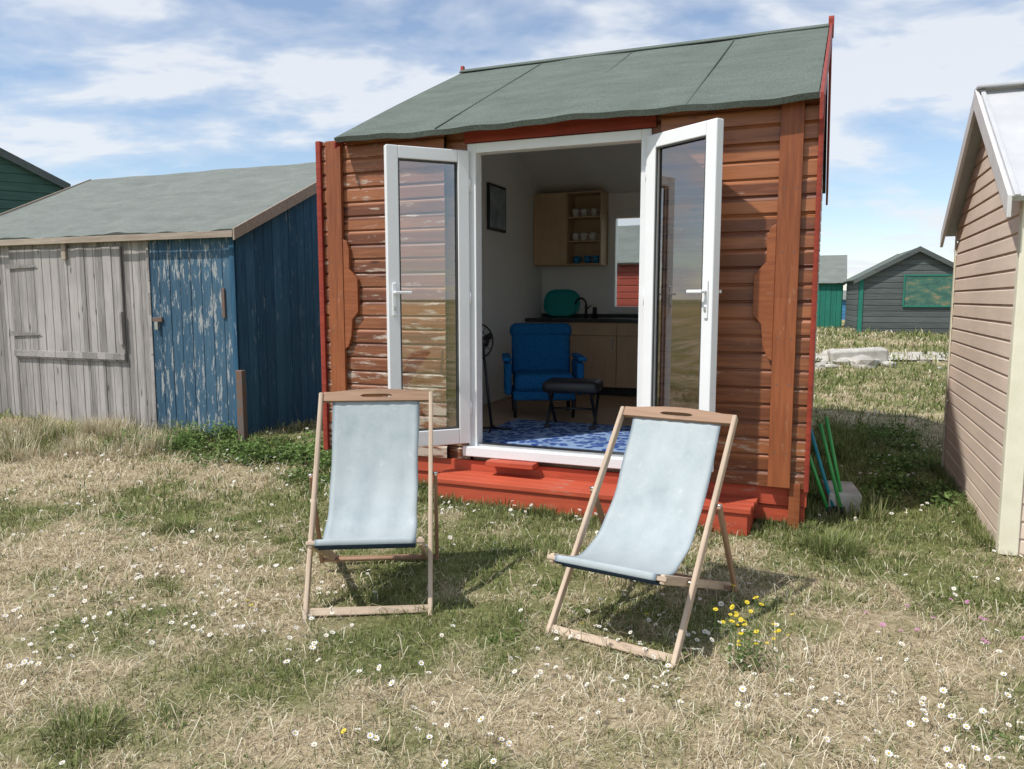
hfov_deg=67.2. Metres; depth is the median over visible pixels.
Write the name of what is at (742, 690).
daisies
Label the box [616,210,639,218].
roller blind
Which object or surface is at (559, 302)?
teal serving tray
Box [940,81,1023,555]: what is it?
peach beach hut
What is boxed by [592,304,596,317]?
washing up bottle
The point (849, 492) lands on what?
slab
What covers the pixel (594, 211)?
mug
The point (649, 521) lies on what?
deckchair
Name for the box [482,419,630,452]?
patterned rug
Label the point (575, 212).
mug
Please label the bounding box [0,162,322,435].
weathered blue hut
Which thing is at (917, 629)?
clover flowers
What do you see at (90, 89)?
sky
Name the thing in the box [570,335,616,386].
cupboard door
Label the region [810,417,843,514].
windbreak poles
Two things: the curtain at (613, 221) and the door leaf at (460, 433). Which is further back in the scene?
the curtain at (613, 221)
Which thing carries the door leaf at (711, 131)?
in the wooden beach hut at (705, 161)
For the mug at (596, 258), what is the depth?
9.43 m
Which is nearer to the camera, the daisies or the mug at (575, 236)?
the daisies
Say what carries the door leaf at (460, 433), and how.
in the wooden beach hut at (705, 161)
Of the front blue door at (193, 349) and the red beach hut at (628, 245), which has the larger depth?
the red beach hut at (628, 245)
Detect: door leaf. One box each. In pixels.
[384,144,471,446]
[642,118,723,471]
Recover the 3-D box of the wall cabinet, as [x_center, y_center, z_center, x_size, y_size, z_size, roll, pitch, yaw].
[0.724,-1.920,9.553,0.868,0.880,0.345,3,7,22]
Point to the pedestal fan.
(486, 338)
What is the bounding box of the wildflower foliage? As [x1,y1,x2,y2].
[717,621,789,676]
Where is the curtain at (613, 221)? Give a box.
[608,211,617,312]
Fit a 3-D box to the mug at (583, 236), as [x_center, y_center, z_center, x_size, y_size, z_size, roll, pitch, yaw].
[0.896,-1.819,9.482,0.083,0.095,0.114,-5,8,-39]
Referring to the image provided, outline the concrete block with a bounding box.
[827,347,887,363]
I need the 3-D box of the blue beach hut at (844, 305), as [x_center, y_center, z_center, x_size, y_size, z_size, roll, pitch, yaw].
[14.369,-3.436,34.299,2.141,1.502,2.688,3,7,22]
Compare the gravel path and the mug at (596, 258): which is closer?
the mug at (596, 258)
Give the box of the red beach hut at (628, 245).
[616,225,639,305]
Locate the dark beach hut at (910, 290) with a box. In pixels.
[843,246,956,333]
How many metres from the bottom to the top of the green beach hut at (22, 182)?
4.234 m
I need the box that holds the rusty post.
[235,370,247,441]
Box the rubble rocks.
[815,349,944,369]
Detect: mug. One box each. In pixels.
[572,209,580,216]
[572,233,580,240]
[573,256,582,263]
[580,233,589,239]
[581,209,590,215]
[584,256,592,262]
[590,232,599,239]
[591,208,599,215]
[593,255,599,262]
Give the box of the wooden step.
[433,468,757,535]
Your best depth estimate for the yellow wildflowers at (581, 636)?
3.44 m
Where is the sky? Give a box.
[0,0,1023,289]
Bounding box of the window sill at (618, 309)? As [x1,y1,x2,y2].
[614,306,638,312]
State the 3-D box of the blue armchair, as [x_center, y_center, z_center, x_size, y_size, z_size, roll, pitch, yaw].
[0.304,-0.158,7.730,0.805,0.900,0.766,0,6,-1]
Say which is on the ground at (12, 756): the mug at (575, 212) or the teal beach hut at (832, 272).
the teal beach hut at (832, 272)
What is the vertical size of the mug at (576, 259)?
0.095 m
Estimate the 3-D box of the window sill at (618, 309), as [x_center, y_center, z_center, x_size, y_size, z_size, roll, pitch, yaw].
[1.642,-0.920,9.497,0.750,0.085,0.100,3,7,22]
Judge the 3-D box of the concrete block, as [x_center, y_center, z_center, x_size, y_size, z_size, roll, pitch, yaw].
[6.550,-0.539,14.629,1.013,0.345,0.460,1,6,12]
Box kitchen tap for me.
[575,297,590,317]
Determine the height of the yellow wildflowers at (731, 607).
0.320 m
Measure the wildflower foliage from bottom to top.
0.178 m
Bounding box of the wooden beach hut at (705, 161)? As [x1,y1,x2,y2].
[315,15,834,529]
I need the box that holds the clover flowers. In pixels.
[842,598,1023,648]
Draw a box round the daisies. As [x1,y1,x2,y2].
[0,428,1023,768]
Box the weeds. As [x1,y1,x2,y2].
[43,420,1023,768]
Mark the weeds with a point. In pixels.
(299, 452)
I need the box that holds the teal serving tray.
[544,289,579,315]
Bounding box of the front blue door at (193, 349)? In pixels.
[148,237,235,435]
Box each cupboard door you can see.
[534,192,566,264]
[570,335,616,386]
[616,336,637,387]
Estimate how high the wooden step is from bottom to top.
0.228 m
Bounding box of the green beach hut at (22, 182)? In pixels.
[0,148,70,213]
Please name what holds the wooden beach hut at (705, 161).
on the ground at (12, 756)
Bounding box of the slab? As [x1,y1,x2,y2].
[821,480,861,513]
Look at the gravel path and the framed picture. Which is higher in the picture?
the framed picture
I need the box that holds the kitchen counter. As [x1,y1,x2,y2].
[525,313,637,396]
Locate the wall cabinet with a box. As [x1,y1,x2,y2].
[534,190,608,266]
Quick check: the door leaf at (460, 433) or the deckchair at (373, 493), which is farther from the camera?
the door leaf at (460, 433)
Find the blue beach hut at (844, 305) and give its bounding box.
[842,290,845,319]
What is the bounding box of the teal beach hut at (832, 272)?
[816,255,846,327]
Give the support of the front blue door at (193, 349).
in the weathered blue hut at (165, 298)
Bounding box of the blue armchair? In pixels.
[502,323,586,417]
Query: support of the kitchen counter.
on the wooden beach hut at (705, 161)
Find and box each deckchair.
[302,389,438,620]
[544,406,737,667]
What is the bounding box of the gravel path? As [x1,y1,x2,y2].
[815,352,947,360]
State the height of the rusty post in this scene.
0.840 m
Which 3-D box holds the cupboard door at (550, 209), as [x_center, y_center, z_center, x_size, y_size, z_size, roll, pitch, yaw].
[0.470,-1.915,9.507,0.430,0.872,0.019,3,7,22]
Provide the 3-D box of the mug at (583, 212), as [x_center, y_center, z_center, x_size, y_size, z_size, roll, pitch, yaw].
[0.896,-2.107,9.451,0.083,0.095,0.114,-5,8,-39]
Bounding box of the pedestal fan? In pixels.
[482,324,510,432]
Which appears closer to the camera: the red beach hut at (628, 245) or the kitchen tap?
the kitchen tap
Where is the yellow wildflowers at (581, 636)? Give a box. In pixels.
[247,600,793,744]
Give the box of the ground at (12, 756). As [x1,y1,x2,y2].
[0,320,1023,768]
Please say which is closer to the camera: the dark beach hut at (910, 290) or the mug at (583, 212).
the mug at (583, 212)
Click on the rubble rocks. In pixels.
(864, 361)
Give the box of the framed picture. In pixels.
[487,182,505,232]
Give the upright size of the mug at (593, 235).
0.095 m
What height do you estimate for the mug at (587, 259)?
0.095 m
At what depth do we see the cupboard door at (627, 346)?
9.03 m
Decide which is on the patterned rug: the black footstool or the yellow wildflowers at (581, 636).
the black footstool
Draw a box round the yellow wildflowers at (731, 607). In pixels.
[713,584,789,679]
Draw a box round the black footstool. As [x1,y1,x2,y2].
[542,377,602,429]

